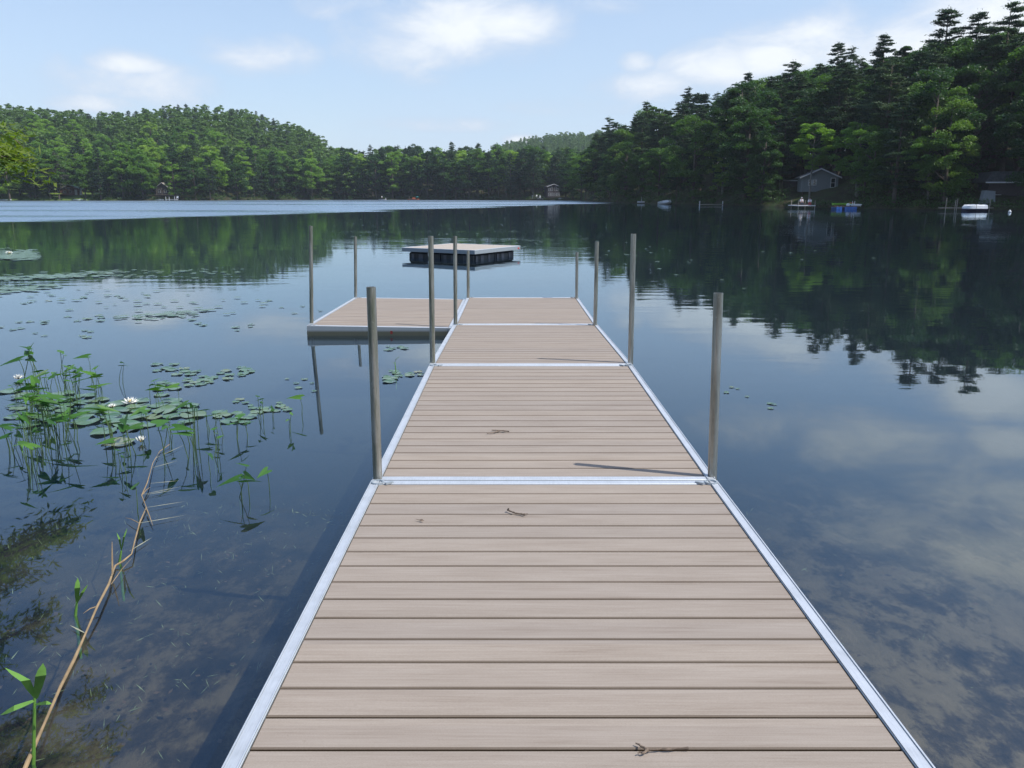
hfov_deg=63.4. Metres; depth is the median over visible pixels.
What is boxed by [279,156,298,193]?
broadleaf tree
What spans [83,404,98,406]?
lily pad
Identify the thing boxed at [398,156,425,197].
broadleaf tree
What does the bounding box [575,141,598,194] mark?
broadleaf tree
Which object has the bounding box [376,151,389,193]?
pine tree
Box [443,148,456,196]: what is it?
pine tree
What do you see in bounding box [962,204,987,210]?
covered boat
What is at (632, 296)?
dock pipe
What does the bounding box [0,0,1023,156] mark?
sky
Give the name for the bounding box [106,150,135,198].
broadleaf tree
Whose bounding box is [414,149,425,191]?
pine tree
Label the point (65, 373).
arrowhead plant
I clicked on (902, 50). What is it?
broadleaf tree
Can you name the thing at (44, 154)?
broadleaf tree
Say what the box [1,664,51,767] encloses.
reed shoot
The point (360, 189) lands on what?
broadleaf tree
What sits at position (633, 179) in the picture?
broadleaf tree
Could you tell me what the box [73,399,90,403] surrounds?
lily pad
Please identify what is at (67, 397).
lily pad
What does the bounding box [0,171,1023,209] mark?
undergrowth
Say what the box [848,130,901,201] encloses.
broadleaf tree
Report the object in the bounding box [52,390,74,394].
lily pad
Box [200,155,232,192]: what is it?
broadleaf tree
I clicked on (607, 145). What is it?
broadleaf tree
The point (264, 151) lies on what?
broadleaf tree
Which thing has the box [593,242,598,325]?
dock pipe
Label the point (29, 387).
arrowhead plant
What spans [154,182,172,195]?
boathouse
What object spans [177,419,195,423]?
lily pad
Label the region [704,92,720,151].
pine tree
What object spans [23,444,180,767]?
fallen branch
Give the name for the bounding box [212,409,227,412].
lily pad
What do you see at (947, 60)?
pine tree
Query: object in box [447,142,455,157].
pine tree
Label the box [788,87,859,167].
broadleaf tree
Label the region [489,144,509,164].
broadleaf tree
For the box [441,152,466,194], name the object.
broadleaf tree
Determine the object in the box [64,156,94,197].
tree
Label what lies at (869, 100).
pine tree
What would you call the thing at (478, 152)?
broadleaf tree
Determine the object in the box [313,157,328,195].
pine tree
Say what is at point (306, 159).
broadleaf tree
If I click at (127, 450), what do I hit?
arrowhead plant
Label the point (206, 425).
arrowhead plant
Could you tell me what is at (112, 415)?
lily pad
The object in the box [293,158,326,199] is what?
broadleaf tree
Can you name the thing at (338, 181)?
broadleaf tree
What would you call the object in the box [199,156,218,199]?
pine tree
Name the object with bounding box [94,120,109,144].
pine tree
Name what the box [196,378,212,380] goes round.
lily pad
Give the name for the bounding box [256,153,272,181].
broadleaf tree
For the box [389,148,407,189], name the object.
broadleaf tree
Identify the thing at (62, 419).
arrowhead plant
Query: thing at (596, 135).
pine tree
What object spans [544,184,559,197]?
cabin
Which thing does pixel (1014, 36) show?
pine tree
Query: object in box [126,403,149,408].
lily pad
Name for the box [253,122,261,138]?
pine tree
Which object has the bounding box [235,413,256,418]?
lily pad
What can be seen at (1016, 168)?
pine tree
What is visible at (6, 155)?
overhanging tree
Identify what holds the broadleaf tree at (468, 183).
on the terrain
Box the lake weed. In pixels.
[3,498,988,767]
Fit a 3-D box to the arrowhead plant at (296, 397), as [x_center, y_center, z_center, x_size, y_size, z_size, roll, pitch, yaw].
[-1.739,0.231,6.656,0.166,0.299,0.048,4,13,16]
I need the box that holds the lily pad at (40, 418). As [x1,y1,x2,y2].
[37,413,58,421]
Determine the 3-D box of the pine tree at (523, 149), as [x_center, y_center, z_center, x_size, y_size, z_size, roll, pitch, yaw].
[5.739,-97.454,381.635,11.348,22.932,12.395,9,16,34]
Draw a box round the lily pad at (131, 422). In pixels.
[113,420,139,426]
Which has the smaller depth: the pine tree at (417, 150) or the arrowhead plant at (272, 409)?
the arrowhead plant at (272, 409)
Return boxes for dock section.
[221,479,934,767]
[307,297,465,339]
[372,364,715,480]
[430,324,631,364]
[457,297,592,323]
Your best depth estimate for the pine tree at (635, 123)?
233.50 m
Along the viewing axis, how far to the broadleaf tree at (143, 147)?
368.08 m
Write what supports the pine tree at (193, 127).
on the terrain
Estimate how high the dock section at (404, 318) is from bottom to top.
0.164 m
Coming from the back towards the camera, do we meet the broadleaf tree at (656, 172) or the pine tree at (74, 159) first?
the pine tree at (74, 159)
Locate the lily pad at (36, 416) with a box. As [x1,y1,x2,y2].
[28,411,51,417]
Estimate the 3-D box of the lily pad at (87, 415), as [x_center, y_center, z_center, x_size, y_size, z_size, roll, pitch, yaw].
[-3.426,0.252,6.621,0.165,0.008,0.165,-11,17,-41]
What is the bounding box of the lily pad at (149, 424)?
[140,422,155,426]
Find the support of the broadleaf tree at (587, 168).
on the terrain
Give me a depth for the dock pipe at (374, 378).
4.29 m
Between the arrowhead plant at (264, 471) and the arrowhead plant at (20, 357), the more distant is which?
the arrowhead plant at (20, 357)
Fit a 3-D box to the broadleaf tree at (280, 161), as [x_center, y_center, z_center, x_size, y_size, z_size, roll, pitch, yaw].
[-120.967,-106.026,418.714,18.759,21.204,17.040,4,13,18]
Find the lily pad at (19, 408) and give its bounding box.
[9,406,25,409]
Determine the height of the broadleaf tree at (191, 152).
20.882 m
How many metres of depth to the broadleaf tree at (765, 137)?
140.41 m
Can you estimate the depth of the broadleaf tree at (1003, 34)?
128.93 m
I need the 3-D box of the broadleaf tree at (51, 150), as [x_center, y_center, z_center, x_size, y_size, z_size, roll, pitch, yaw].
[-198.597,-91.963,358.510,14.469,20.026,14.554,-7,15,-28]
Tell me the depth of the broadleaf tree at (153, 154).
365.25 m
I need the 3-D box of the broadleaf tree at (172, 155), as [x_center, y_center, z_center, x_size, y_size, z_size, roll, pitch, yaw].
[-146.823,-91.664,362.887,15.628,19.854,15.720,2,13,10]
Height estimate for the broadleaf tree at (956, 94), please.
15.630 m
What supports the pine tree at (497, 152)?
on the terrain
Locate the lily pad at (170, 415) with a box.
[162,413,179,417]
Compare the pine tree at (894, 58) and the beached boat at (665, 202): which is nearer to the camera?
the pine tree at (894, 58)
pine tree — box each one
[24,155,42,197]
[42,115,53,139]
[45,153,71,199]
[66,145,79,182]
[73,138,84,156]
[84,114,94,129]
[88,147,109,199]
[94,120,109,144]
[105,127,113,148]
[108,145,125,193]
[154,141,164,182]
[164,144,181,189]
[166,110,173,129]
[179,146,199,194]
[187,132,198,147]
[187,140,201,185]
[191,108,199,122]
[191,125,200,146]
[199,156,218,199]
[215,147,236,194]
[227,110,236,137]
[228,153,239,193]
[241,146,256,181]
[244,148,263,196]
[249,135,258,156]
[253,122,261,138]
[263,150,284,186]
[271,118,276,130]
[283,130,289,146]
[297,148,304,159]
[303,143,316,157]
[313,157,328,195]
[335,146,346,193]
[338,152,356,197]
[367,145,374,162]
[367,151,378,194]
[373,147,386,192]
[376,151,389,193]
[384,158,391,196]
[401,146,410,163]
[405,148,423,193]
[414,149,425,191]
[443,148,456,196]
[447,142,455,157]
[473,143,481,194]
[481,149,495,197]
[489,149,507,197]
[501,151,519,199]
[511,150,527,197]
[513,147,528,195]
[524,152,542,196]
[545,154,559,183]
[552,150,563,185]
[558,149,570,196]
[581,133,600,192]
[590,138,604,191]
[594,117,615,189]
[597,132,613,192]
[601,122,621,171]
[610,126,628,191]
[623,114,643,154]
[629,115,655,194]
[633,100,656,183]
[639,118,661,191]
[644,110,673,186]
[661,103,691,191]
[663,104,685,180]
[665,154,684,203]
[674,86,695,180]
[676,97,694,140]
[677,107,713,195]
[678,92,708,163]
[683,92,717,189]
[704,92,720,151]
[704,97,730,136]
[710,157,729,194]
[725,112,762,198]
[733,73,756,113]
[759,78,793,181]
[762,76,779,104]
[768,105,803,191]
[769,59,804,104]
[783,73,808,176]
[792,81,818,175]
[807,63,824,88]
[812,83,855,174]
[815,61,861,172]
[817,64,870,174]
[818,65,828,82]
[821,41,848,89]
[823,68,840,166]
[836,46,864,150]
[845,59,910,183]
[849,56,897,124]
[853,56,870,153]
[854,59,912,189]
[860,33,907,117]
[865,54,903,165]
[869,94,925,204]
[890,50,934,163]
[899,7,969,136]
[913,47,954,140]
[916,54,959,138]
[949,1,1023,167]
[952,9,995,94]
[953,40,995,164]
[964,33,1009,170]
[980,36,1023,170]
[988,38,1023,170]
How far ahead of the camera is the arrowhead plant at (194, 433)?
5.85 m
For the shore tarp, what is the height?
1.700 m
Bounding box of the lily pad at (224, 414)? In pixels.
[212,412,231,417]
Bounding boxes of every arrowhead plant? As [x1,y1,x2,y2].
[0,423,24,470]
[0,424,19,466]
[1,346,36,396]
[8,378,24,410]
[11,385,42,421]
[13,392,38,427]
[14,441,40,492]
[15,412,40,474]
[16,374,41,425]
[20,396,40,444]
[24,344,41,394]
[28,391,52,413]
[28,397,62,461]
[29,373,46,413]
[30,369,56,413]
[30,375,50,441]
[32,418,55,470]
[34,394,93,463]
[51,364,71,406]
[56,400,70,441]
[57,350,65,387]
[62,366,79,405]
[63,364,82,400]
[64,372,87,419]
[73,354,91,384]
[81,371,110,413]
[83,403,118,464]
[88,365,102,404]
[96,438,116,473]
[115,449,127,491]
[117,435,137,468]
[118,362,125,396]
[118,414,138,476]
[120,423,127,459]
[125,423,144,461]
[129,406,149,448]
[131,482,140,533]
[138,409,146,447]
[147,378,166,419]
[150,419,172,476]
[163,383,180,408]
[166,416,173,452]
[168,424,195,477]
[171,400,200,465]
[195,409,211,445]
[205,451,212,488]
[210,427,223,473]
[211,413,224,449]
[217,463,255,514]
[227,414,245,457]
[237,480,261,523]
[243,418,253,448]
[255,395,264,434]
[256,467,271,507]
[270,405,273,429]
[285,412,292,446]
[286,394,304,430]
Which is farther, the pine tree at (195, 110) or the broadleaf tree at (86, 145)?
the pine tree at (195, 110)
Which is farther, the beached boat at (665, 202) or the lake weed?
the beached boat at (665, 202)
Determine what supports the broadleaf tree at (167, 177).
on the terrain
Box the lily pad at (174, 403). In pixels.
[168,402,180,405]
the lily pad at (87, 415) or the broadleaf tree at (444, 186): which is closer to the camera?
the lily pad at (87, 415)
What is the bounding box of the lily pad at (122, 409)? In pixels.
[104,406,130,412]
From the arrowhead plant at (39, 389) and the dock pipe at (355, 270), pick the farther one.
the dock pipe at (355, 270)
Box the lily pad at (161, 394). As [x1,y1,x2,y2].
[154,392,168,395]
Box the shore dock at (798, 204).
[788,200,815,208]
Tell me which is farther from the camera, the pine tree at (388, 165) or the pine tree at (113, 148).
the pine tree at (388, 165)
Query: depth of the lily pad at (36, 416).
6.63 m
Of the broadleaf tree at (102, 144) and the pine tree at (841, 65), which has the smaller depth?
the pine tree at (841, 65)
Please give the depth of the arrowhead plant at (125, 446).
5.91 m
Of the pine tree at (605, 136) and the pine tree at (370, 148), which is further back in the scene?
the pine tree at (370, 148)
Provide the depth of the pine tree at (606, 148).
256.64 m
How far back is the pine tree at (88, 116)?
492.51 m
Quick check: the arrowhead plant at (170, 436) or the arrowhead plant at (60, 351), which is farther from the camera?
the arrowhead plant at (60, 351)
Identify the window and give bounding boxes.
[830,178,835,187]
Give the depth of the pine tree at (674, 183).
179.21 m
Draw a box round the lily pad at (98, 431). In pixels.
[90,427,116,434]
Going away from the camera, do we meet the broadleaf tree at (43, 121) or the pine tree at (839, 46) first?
the pine tree at (839, 46)
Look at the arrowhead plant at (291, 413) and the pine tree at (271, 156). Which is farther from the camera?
the pine tree at (271, 156)
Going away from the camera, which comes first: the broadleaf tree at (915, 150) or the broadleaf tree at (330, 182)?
the broadleaf tree at (915, 150)
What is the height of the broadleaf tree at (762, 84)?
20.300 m
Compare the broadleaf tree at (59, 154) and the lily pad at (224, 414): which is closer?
the lily pad at (224, 414)
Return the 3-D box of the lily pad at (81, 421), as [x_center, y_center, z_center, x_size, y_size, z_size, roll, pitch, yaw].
[-3.324,0.286,6.459,0.209,0.011,0.220,1,13,4]
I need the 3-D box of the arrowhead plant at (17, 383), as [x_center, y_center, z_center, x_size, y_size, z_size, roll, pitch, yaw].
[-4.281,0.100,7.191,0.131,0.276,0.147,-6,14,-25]
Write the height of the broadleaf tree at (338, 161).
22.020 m
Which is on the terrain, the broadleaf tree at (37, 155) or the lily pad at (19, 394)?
the broadleaf tree at (37, 155)
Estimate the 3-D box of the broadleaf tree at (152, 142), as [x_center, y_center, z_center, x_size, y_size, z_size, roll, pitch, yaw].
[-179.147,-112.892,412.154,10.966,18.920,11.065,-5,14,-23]
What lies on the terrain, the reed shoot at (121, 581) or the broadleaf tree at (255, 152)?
the broadleaf tree at (255, 152)
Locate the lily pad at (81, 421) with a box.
[70,417,99,424]
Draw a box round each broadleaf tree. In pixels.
[0,151,24,198]
[0,164,9,185]
[4,161,25,194]
[11,152,44,197]
[23,153,44,196]
[25,112,38,137]
[25,118,59,142]
[25,149,73,198]
[27,123,50,146]
[28,141,46,151]
[34,148,68,192]
[35,159,60,195]
[44,130,64,147]
[47,138,70,153]
[54,146,75,181]
[56,146,70,170]
[62,119,87,150]
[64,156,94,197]
[66,153,88,188]
[71,138,92,164]
[72,150,105,197]
[86,151,109,188]
[88,153,120,193]
[91,141,110,152]
[92,133,119,151]
[96,151,123,194]
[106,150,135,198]
[109,147,138,197]
[110,143,130,166]
[111,141,136,161]
[117,154,160,198]
[121,149,161,189]
[131,159,157,197]
[132,138,160,154]
[137,145,160,168]
[139,121,157,139]
[142,138,156,150]
[142,146,162,191]
[148,153,167,179]
[150,131,165,147]
[151,144,170,182]
[158,151,192,194]
[161,161,182,196]
[166,126,187,141]
[167,145,196,189]
[168,132,185,149]
[172,143,181,151]
[178,145,201,186]
[179,161,210,198]
[180,129,198,146]
[194,151,230,193]
[199,145,222,171]
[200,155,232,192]
[201,130,230,152]
[203,127,219,144]
[223,163,249,199]
[233,154,256,195]
[234,140,251,154]
[244,145,265,163]
[252,162,270,194]
[253,149,272,184]
[255,153,287,193]
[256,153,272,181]
[260,147,281,165]
[262,160,285,199]
[278,151,290,168]
[279,156,288,190]
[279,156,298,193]
[282,159,305,196]
[290,155,315,194]
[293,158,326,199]
[294,158,317,194]
[304,149,313,157]
[314,166,336,196]
[315,161,336,186]
[323,156,335,168]
[328,155,356,195]
[329,147,345,159]
[330,164,349,196]
[339,156,354,194]
[342,161,361,194]
[349,153,372,195]
[351,162,373,197]
[361,154,389,198]
[375,145,395,163]
[377,153,402,198]
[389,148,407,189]
[390,156,414,196]
[391,156,410,193]
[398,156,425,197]
[406,144,424,165]
[409,153,426,195]
[411,151,444,197]
[422,157,446,195]
[423,150,443,194]
[431,159,454,197]
[434,147,446,163]
[439,162,470,199]
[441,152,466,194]
[448,159,474,194]
[452,157,484,198]
[461,146,473,151]
[464,148,487,194]
[469,153,500,191]
[481,149,499,194]
[488,152,518,196]
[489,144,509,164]
[499,150,519,181]
[511,145,548,192]
[516,148,546,194]
[528,147,555,193]
[538,152,552,190]
[555,149,582,198]
[563,152,580,188]
[563,155,585,198]
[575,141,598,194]
[579,150,603,198]
[602,128,645,198]
[602,149,623,195]
[606,124,633,166]
[611,141,640,199]
[624,154,657,197]
[633,106,670,145]
[638,145,675,197]
[646,147,674,194]
[647,108,676,141]
[655,114,719,200]
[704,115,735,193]
[705,81,790,154]
[706,88,778,188]
[715,104,778,201]
[729,116,768,189]
[744,125,783,203]
[744,132,797,196]
[754,76,793,109]
[756,98,795,179]
[765,75,799,99]
[775,99,833,173]
[776,71,810,166]
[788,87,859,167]
[789,122,839,199]
[790,75,831,170]
[791,67,817,83]
[792,72,867,154]
[802,64,854,83]
[826,121,888,196]
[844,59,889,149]
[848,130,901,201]
[859,62,872,89]
[866,128,915,199]
[873,46,912,99]
[888,65,987,197]
[888,104,946,181]
[901,136,962,203]
[902,39,985,129]
[904,37,987,136]
[904,77,970,178]
[913,98,981,201]
[946,63,1013,181]
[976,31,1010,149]
[978,46,1023,167]
[987,46,1023,111]
[993,92,1023,186]
[998,46,1023,158]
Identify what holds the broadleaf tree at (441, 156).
on the terrain
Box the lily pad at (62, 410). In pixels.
[55,407,71,411]
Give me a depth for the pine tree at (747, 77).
185.63 m
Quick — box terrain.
[0,121,1023,767]
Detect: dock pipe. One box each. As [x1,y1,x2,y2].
[309,226,313,396]
[354,236,356,354]
[366,287,381,478]
[428,236,434,362]
[453,236,456,323]
[467,250,469,297]
[575,252,577,298]
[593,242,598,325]
[628,234,635,364]
[708,292,722,479]
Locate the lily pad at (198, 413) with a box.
[180,411,205,417]
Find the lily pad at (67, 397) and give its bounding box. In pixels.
[54,396,74,401]
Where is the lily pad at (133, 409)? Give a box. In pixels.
[129,407,150,411]
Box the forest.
[0,103,612,197]
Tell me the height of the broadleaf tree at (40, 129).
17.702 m
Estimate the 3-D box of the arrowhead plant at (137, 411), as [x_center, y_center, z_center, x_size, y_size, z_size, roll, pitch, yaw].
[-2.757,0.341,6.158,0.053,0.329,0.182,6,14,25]
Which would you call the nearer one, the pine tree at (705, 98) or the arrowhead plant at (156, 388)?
the arrowhead plant at (156, 388)
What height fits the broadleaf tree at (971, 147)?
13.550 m
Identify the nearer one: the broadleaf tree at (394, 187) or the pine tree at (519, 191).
the pine tree at (519, 191)
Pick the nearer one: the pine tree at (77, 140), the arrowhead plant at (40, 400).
the arrowhead plant at (40, 400)
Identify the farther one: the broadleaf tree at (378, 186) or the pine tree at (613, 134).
the broadleaf tree at (378, 186)
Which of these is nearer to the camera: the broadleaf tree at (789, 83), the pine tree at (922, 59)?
the pine tree at (922, 59)
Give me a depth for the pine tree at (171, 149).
367.39 m
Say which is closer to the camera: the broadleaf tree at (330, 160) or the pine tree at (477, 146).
the pine tree at (477, 146)
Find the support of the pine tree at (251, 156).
on the terrain
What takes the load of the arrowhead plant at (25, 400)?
in the lake water
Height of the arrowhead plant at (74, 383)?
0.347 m
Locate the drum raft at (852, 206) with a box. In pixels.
[829,201,861,208]
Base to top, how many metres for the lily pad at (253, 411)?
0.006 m
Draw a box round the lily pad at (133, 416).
[122,412,150,418]
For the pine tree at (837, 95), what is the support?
on the terrain
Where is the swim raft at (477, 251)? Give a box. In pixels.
[402,243,519,259]
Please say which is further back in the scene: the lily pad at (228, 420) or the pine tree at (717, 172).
the pine tree at (717, 172)
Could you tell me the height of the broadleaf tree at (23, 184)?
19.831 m
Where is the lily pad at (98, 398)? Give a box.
[89,397,108,401]
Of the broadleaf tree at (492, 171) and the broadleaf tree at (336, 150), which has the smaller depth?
the broadleaf tree at (492, 171)
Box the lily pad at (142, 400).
[125,398,148,403]
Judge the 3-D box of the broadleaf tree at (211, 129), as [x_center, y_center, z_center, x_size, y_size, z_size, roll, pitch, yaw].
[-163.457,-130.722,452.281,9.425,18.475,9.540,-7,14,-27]
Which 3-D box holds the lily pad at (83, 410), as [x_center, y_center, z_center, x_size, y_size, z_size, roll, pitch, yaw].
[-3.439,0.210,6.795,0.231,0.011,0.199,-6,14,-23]
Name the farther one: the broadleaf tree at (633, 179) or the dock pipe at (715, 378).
the broadleaf tree at (633, 179)
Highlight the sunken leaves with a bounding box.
[0,546,1017,746]
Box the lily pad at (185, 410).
[177,408,197,412]
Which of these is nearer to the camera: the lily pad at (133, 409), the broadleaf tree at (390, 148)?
the lily pad at (133, 409)
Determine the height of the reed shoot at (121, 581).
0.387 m
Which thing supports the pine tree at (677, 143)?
on the terrain
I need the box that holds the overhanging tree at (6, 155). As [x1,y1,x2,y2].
[0,121,61,193]
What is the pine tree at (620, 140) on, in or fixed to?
on the terrain
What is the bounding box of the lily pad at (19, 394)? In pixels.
[10,392,32,397]
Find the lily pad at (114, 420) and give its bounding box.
[103,417,128,422]
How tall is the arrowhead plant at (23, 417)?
0.431 m
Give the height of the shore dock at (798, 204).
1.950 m
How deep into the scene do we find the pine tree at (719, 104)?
182.37 m
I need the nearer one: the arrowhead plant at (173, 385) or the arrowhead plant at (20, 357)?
the arrowhead plant at (173, 385)
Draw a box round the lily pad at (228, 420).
[220,417,239,423]
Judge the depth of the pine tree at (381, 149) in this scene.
432.13 m
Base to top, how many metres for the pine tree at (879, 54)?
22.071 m
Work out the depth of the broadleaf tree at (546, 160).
374.18 m
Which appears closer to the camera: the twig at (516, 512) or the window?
the twig at (516, 512)
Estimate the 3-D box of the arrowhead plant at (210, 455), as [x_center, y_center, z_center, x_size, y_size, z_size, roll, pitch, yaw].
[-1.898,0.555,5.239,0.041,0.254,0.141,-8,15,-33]
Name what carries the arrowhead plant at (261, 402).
in the lake water
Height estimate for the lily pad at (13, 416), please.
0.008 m
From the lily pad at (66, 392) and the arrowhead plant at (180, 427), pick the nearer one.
the arrowhead plant at (180, 427)
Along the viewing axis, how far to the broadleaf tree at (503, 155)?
382.07 m
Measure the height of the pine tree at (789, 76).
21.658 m
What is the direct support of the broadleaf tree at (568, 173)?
on the terrain
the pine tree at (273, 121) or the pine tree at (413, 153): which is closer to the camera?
the pine tree at (413, 153)
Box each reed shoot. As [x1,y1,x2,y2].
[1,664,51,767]
[74,578,86,658]
[117,529,126,600]
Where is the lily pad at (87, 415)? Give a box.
[79,413,94,417]
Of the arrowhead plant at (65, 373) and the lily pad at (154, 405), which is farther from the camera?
the arrowhead plant at (65, 373)
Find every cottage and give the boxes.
[60,185,82,194]
[795,168,841,195]
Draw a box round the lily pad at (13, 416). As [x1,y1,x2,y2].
[3,414,17,418]
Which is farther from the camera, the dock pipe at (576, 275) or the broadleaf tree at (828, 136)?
the broadleaf tree at (828, 136)
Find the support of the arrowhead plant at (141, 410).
in the lake water
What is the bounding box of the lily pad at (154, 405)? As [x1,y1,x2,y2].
[148,402,167,407]
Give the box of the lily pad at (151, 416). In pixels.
[144,414,161,418]
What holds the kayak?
on the kayak rack
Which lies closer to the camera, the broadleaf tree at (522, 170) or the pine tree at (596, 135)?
the pine tree at (596, 135)
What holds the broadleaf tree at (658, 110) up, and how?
on the terrain
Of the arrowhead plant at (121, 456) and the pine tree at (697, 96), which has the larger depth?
the pine tree at (697, 96)
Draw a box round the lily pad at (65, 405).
[56,403,73,407]
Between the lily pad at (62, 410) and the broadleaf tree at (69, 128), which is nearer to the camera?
the lily pad at (62, 410)
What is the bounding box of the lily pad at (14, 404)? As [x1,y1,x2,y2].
[5,403,23,406]
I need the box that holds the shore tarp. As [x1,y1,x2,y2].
[979,190,995,203]
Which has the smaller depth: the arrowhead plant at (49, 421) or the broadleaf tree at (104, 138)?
the arrowhead plant at (49, 421)
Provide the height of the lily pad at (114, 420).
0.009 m
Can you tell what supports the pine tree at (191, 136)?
on the terrain
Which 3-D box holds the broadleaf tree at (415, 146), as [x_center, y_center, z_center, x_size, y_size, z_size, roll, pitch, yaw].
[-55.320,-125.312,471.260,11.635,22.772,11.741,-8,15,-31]
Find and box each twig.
[487,430,508,433]
[507,508,527,515]
[635,743,688,753]
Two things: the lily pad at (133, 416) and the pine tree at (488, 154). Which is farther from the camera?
the pine tree at (488, 154)
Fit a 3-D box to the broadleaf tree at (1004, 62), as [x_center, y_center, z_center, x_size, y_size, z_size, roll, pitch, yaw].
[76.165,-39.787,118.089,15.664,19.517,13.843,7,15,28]
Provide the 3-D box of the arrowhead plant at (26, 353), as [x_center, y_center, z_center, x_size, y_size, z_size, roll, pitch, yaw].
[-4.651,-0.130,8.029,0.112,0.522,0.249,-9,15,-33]
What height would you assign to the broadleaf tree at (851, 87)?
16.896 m
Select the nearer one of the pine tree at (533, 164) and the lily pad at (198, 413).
the lily pad at (198, 413)
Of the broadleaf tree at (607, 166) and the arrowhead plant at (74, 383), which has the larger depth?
the broadleaf tree at (607, 166)
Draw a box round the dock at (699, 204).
[698,201,722,205]
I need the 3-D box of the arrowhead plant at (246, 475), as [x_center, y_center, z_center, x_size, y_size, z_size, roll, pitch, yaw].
[-1.581,0.630,4.781,0.142,0.324,0.190,9,16,36]
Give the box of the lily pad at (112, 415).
[101,413,120,417]
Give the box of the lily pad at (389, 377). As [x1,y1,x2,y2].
[382,376,397,379]
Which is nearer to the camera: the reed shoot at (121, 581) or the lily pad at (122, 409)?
the reed shoot at (121, 581)
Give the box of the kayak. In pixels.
[832,202,851,204]
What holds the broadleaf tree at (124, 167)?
on the terrain
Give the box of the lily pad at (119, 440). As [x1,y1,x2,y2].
[106,437,134,445]
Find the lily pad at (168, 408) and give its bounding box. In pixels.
[152,405,175,413]
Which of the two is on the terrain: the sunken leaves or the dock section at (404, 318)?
the sunken leaves
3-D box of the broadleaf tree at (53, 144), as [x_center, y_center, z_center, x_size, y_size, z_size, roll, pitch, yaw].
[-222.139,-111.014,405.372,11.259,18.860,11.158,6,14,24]
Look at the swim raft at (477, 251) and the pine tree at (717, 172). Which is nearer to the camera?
the swim raft at (477, 251)
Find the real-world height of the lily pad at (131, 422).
0.010 m
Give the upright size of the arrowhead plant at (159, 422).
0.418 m
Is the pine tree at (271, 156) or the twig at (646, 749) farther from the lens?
the pine tree at (271, 156)
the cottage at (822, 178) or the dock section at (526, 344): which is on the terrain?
the cottage at (822, 178)
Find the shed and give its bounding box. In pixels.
[779,180,797,188]
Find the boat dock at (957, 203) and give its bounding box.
[945,198,990,210]
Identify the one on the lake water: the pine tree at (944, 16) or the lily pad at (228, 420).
the lily pad at (228, 420)
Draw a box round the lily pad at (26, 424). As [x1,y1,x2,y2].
[15,421,40,427]
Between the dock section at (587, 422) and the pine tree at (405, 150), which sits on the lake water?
the dock section at (587, 422)
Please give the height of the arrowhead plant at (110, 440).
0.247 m
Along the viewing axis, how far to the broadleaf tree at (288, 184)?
411.42 m
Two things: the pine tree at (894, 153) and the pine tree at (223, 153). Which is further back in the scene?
the pine tree at (223, 153)
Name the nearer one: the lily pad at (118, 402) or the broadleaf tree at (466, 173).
the lily pad at (118, 402)
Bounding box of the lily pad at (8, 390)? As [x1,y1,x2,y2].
[0,388,16,392]
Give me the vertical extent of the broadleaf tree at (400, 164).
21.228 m
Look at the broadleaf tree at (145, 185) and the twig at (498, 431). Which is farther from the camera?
the broadleaf tree at (145, 185)
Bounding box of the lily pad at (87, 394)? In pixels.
[75,393,94,397]
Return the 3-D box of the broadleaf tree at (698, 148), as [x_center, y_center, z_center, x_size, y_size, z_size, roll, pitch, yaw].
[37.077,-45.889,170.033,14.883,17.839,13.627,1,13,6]
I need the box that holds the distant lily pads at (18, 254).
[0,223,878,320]
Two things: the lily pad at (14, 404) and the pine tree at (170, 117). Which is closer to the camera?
the lily pad at (14, 404)
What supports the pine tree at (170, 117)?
on the terrain
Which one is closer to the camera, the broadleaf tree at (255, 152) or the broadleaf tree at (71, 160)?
the broadleaf tree at (71, 160)
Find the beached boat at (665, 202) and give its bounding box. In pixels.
[657,200,670,203]
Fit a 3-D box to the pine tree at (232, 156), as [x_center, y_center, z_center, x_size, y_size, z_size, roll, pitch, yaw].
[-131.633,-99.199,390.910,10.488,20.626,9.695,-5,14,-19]
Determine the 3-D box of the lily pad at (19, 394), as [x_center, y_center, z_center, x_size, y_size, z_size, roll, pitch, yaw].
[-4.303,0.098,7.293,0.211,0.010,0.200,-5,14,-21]
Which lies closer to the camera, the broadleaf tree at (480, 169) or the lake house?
the lake house
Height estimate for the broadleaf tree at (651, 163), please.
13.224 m
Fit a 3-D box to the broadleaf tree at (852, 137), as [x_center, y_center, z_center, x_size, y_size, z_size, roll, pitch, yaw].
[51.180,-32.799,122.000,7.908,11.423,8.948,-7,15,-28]
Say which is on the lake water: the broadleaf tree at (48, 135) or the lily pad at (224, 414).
the lily pad at (224, 414)
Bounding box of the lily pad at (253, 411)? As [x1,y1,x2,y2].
[250,410,262,413]
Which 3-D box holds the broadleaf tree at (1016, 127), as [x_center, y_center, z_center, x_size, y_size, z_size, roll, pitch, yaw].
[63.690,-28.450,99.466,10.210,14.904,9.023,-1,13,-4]
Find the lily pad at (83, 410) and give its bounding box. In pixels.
[77,407,100,412]
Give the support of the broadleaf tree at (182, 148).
on the terrain
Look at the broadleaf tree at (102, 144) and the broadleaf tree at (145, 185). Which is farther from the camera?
the broadleaf tree at (102, 144)
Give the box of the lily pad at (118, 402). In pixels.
[101,400,128,406]
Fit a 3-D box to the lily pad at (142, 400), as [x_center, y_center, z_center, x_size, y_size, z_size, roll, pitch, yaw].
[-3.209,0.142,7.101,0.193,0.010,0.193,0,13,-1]
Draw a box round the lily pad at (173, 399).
[161,398,182,401]
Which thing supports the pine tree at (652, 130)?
on the terrain
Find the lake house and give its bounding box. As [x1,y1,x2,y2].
[972,171,1023,195]

